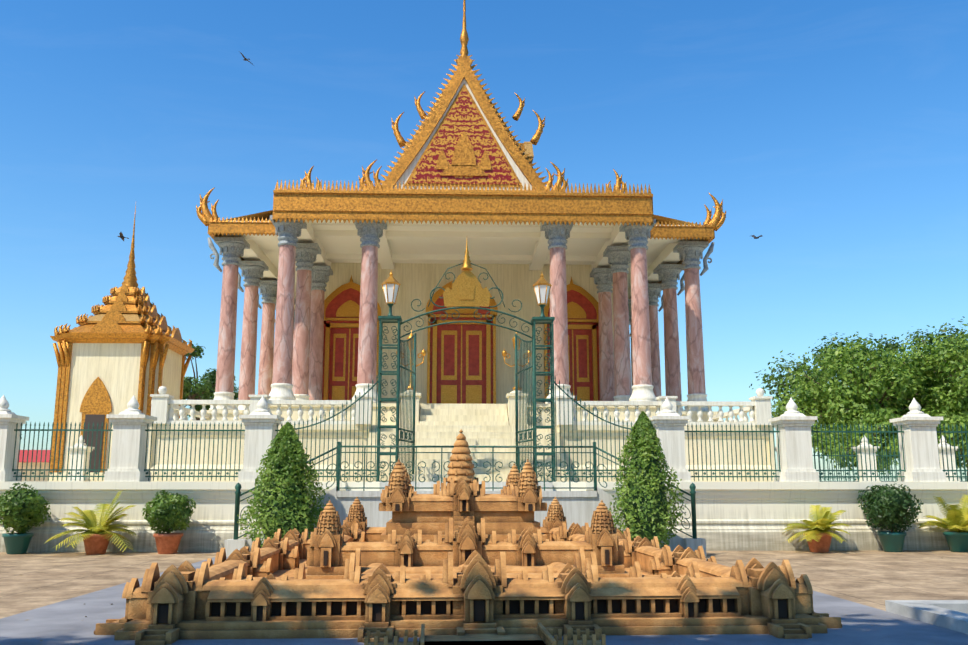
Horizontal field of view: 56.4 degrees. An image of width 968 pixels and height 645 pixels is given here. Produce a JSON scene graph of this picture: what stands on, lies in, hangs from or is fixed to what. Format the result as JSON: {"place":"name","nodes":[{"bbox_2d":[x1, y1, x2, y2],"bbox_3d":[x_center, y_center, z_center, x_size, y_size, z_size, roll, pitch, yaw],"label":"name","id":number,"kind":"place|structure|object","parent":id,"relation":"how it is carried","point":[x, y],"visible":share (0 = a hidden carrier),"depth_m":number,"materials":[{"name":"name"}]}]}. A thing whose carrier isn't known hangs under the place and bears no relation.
{"place":"outdoors","nodes":[
{"label":"outdoors","id":0,"kind":"place"},
{"bbox_2d":[118,232,128,240],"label":"bird","id":1,"kind":"object","parent":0,"point":[121,236],"visible":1,"depth_m":40.73},
{"bbox_2d":[147,390,774,481],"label":"plinth","id":2,"kind":"structure","parent":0,"point":[477,424],"depth_m":23.69,"materials":[{"name":"beige stone"}]},
{"bbox_2d":[209,215,708,410],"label":"columns","id":3,"kind":"structure","parent":2,"relation":"on","point":[291,362],"depth_m":29.90,"materials":[{"name":"stone"}]},
{"bbox_2d":[207,237,713,336],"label":"brackets","id":4,"kind":"object","parent":3,"relation":"attached to","point":[217,266],"visible":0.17,"depth_m":30.56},
{"bbox_2d":[196,0,725,242],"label":"roof trim","id":5,"kind":"structure","parent":3,"relation":"on","point":[385,201],"depth_m":27.51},
{"bbox_2d":[221,219,699,310],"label":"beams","id":6,"kind":"structure","parent":5,"relation":"attached to","point":[445,243],"depth_m":32.48,"materials":[{"name":"beige paint"}]},
{"bbox_2d":[216,74,706,296],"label":"roof tiles","id":7,"kind":"object","parent":5,"relation":"attached to","point":[528,147],"visible":0.02,"depth_m":31.59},
{"bbox_2d":[409,88,518,184],"bbox_3d":[-0.680,-6.293,30.543,3.700,3.422,0.240,0,-10,-2],"label":"tympanum","id":8,"kind":"object","parent":5,"relation":"attached to","point":[464,116],"visible":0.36,"depth_m":30.33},
{"bbox_2d":[393,78,534,189],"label":"white gable","id":9,"kind":"structure","parent":5,"relation":"attached to","point":[522,178],"depth_m":30.32,"materials":[{"name":"white paint"}]},
{"bbox_2d":[322,288,599,403],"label":"doors","id":10,"kind":"structure","parent":2,"relation":"on","point":[344,296],"depth_m":34.71,"materials":[{"name":"red wood"}]},
{"bbox_2d":[150,386,772,425],"bbox_3d":[-1.145,5.619,42.476,16.440,1.000,38.250,0,-10,-2],"label":"balustrade","id":11,"kind":"object","parent":2,"relation":"on","point":[164,406],"visible":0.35,"depth_m":23.77,"materials":[{"name":"white stone"}]},
{"bbox_2d":[396,329,531,389],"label":"gold lamps","id":12,"kind":"object","parent":2,"relation":"on","point":[504,353],"visible":0.52,"depth_m":25.93,"materials":[{"name":"gold metal"}]},
{"bbox_2d":[324,263,613,403],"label":"temple wall","id":13,"kind":"structure","parent":2,"relation":"on","point":[420,281],"depth_m":35.13,"materials":[{"name":"beige paint"}]},
{"bbox_2d":[323,272,598,403],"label":"door frames","id":14,"kind":"structure","parent":13,"relation":"attached to","point":[350,308],"depth_m":34.65,"materials":[{"name":"red wood"}]},
{"bbox_2d":[0,550,967,618],"bbox_3d":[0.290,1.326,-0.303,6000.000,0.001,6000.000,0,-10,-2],"label":"ground","id":15,"kind":"structure","parent":0,"point":[874,578],"depth_m":14.94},
{"bbox_2d":[0,481,50,553],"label":"potted plant","id":16,"kind":"object","parent":15,"relation":"on","point":[22,509],"visible":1,"depth_m":18.84,"materials":[{"name":"teal plant"}]},
{"bbox_2d":[44,491,136,554],"bbox_3d":[-8.115,4.199,18.969,1.977,1.306,1.560,0,-10,-2],"label":"potted plant","id":17,"kind":"object","parent":15,"relation":"on","point":[97,536],"visible":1,"depth_m":18.86,"materials":[{"name":"plant"}]},
{"bbox_2d":[142,490,195,553],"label":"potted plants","id":18,"kind":"object","parent":15,"relation":"on","point":[168,511],"visible":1,"depth_m":18.88,"materials":[{"name":"plant"}]},
{"bbox_2d":[237,421,329,546],"bbox_3d":[-3.891,3.245,17.504,1.775,2.654,1.753,0,-10,-2],"label":"topiary","id":19,"kind":"object","parent":15,"relation":"on","point":[284,493],"visible":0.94,"depth_m":17.25,"materials":[{"name":"green plant"}]},
{"bbox_2d":[224,482,705,556],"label":"stairs","id":20,"kind":"structure","parent":15,"relation":"on","point":[579,507],"depth_m":18.42,"materials":[{"name":"grey stone"}]},
{"bbox_2d":[233,442,696,539],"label":"stair rails","id":21,"kind":"object","parent":20,"relation":"on","point":[238,487],"visible":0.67,"depth_m":18.56,"materials":[{"name":"metal"}]},
{"bbox_2d":[376,263,555,481],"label":"gate","id":22,"kind":"structure","parent":20,"relation":"on","point":[391,318],"depth_m":21.06,"materials":[{"name":"metal"}]},
{"bbox_2d":[381,240,551,306],"bbox_3d":[-0.406,-1.226,21.301,4.020,1.740,0.398,0,-10,-2],"label":"gilded finial","id":23,"kind":"object","parent":22,"relation":"attached to","point":[465,290],"visible":0.94,"depth_m":21.17,"materials":[{"name":"gold metal"}]},
{"bbox_2d":[383,284,549,303],"bbox_3d":[-0.406,-0.656,21.196,3.940,0.420,0.329,0,-10,-2],"label":"lamp glass","id":24,"kind":"object","parent":23,"relation":"in","point":[390,287],"visible":0.8,"depth_m":21.13,"materials":[{"name":"white glass"}]},
{"bbox_2d":[0,481,967,551],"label":"terrace wall","id":25,"kind":"structure","parent":15,"relation":"on","point":[745,516],"depth_m":19.97,"materials":[{"name":"beige concrete"}]},
{"bbox_2d":[0,395,945,481],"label":"fence pillars","id":26,"kind":"structure","parent":25,"relation":"on","point":[132,421],"depth_m":20.32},
{"bbox_2d":[12,376,967,480],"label":"fence","id":27,"kind":"object","parent":25,"relation":"on","point":[372,473],"visible":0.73,"depth_m":20.50,"materials":[{"name":"metal"}]},
{"bbox_2d":[0,557,967,644],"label":"slab","id":28,"kind":"structure","parent":15,"relation":"on","point":[66,622],"depth_m":8.19,"materials":[{"name":"grey concrete"}]},
{"bbox_2d":[94,429,841,644],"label":"temple model","id":29,"kind":"object","parent":28,"relation":"on","point":[461,557],"visible":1,"depth_m":8.40},
{"bbox_2d":[609,411,687,546],"bbox_3d":[3.224,3.171,17.741,1.585,2.884,1.753,0,-10,-2],"label":"topiary","id":30,"kind":"object","parent":15,"relation":"on","point":[645,505],"visible":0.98,"depth_m":17.51,"materials":[{"name":"green plant"}]},
{"bbox_2d":[784,505,851,552],"bbox_3d":[7.211,4.450,19.488,1.548,1.000,1.524,0,-10,-2],"label":"potted plant","id":31,"kind":"object","parent":15,"relation":"on","point":[817,533],"visible":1,"depth_m":19.34,"materials":[{"name":"plant"}]},
{"bbox_2d":[857,483,923,551],"bbox_3d":[8.909,4.243,19.716,1.316,1.488,1.286,0,-10,-2],"label":"potted plant","id":32,"kind":"object","parent":15,"relation":"on","point":[886,506],"visible":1,"depth_m":19.44,"materials":[{"name":"teal plant"}]},
{"bbox_2d":[885,600,967,633],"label":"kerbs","id":33,"kind":"structure","parent":15,"relation":"on","point":[951,614],"depth_m":9.08,"materials":[{"name":"white concrete"}]},
{"bbox_2d":[915,494,967,551],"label":"potted plant","id":34,"kind":"object","parent":15,"relation":"on","point":[955,523],"visible":0.98,"depth_m":19.55,"materials":[{"name":"teal"}]},
{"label":"terrace fill","id":35,"kind":"object","parent":15,"relation":"on","visible":0},
{"bbox_2d":[17,462,48,480],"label":"building","id":36,"kind":"structure","parent":35,"relation":"on","point":[33,467],"depth_m":48.51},
{"bbox_2d":[17,450,49,461],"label":"hall roof","id":37,"kind":"object","parent":36,"relation":"on","point":[34,455],"depth_m":49.90,"materials":[{"name":"red"}]},
{"bbox_2d":[50,206,194,472],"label":"trim","id":38,"kind":"structure","parent":35,"relation":"on","point":[127,296],"depth_m":38.64,"materials":[{"name":"gold metal"}]},
{"bbox_2d":[49,343,181,480],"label":"shrine wall","id":39,"kind":"structure","parent":38,"relation":"attached to","point":[114,368],"depth_m":38.36,"materials":[{"name":"beige paint"}]},
{"bbox_2d":[84,414,104,471],"bbox_3d":[-16.343,5.048,37.704,0.800,2.400,0.020,0,-10,-2],"label":"shrine doorway","id":40,"kind":"structure","parent":39,"relation":"in","point":[90,419],"depth_m":37.75,"materials":[{"name":"grey"}]},
{"bbox_2d":[87,313,158,324],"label":"roof","id":41,"kind":"structure","parent":38,"relation":"attached to","point":[127,317],"depth_m":39.61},
{"bbox_2d":[183,343,238,420],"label":"tree","id":42,"kind":"object","parent":35,"relation":"on","point":[204,388],"visible":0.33,"depth_m":56.30,"materials":[{"name":"green plant"}]},
{"bbox_2d":[65,435,959,481],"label":"pillars","id":43,"kind":"structure","parent":35,"relation":"on","point":[854,449],"depth_m":35.81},
{"bbox_2d":[813,451,967,481],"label":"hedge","id":44,"kind":"object","parent":43,"relation":"attached to","point":[842,455],"visible":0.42,"depth_m":36.02,"materials":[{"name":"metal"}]},
{"bbox_2d":[749,332,926,430],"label":"tree","id":45,"kind":"object","parent":35,"relation":"on","point":[781,376],"visible":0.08,"depth_m":58.89,"materials":[{"name":"green plant"}]},
{"bbox_2d":[811,407,900,474],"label":"bush","id":46,"kind":"object","parent":35,"relation":"on","point":[882,419],"visible":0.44,"depth_m":44.04,"materials":[{"name":"green plant"}]},
{"bbox_2d":[770,334,953,475],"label":"tree","id":47,"kind":"object","parent":35,"relation":"on","point":[859,378],"visible":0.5,"depth_m":48.88,"materials":[{"name":"green plant"}]},
{"bbox_2d":[836,316,967,400],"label":"tree","id":48,"kind":"object","parent":35,"relation":"on","point":[897,344],"visible":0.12,"depth_m":60.54,"materials":[{"name":"green plant"}]},
{"bbox_2d":[874,321,967,436],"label":"tree","id":49,"kind":"object","parent":35,"relation":"on","point":[941,358],"visible":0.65,"depth_m":48.77,"materials":[{"name":"green plant"}]},
{"bbox_2d":[901,406,967,480],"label":"bush","id":50,"kind":"object","parent":35,"relation":"on","point":[958,421],"visible":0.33,"depth_m":43.71,"materials":[{"name":"green plant"}]},
{"bbox_2d":[0,0,967,480],"label":"sky","id":51,"kind":"structure","parent":0,"point":[834,133],"materials":[{"name":"blue"}]}
]}

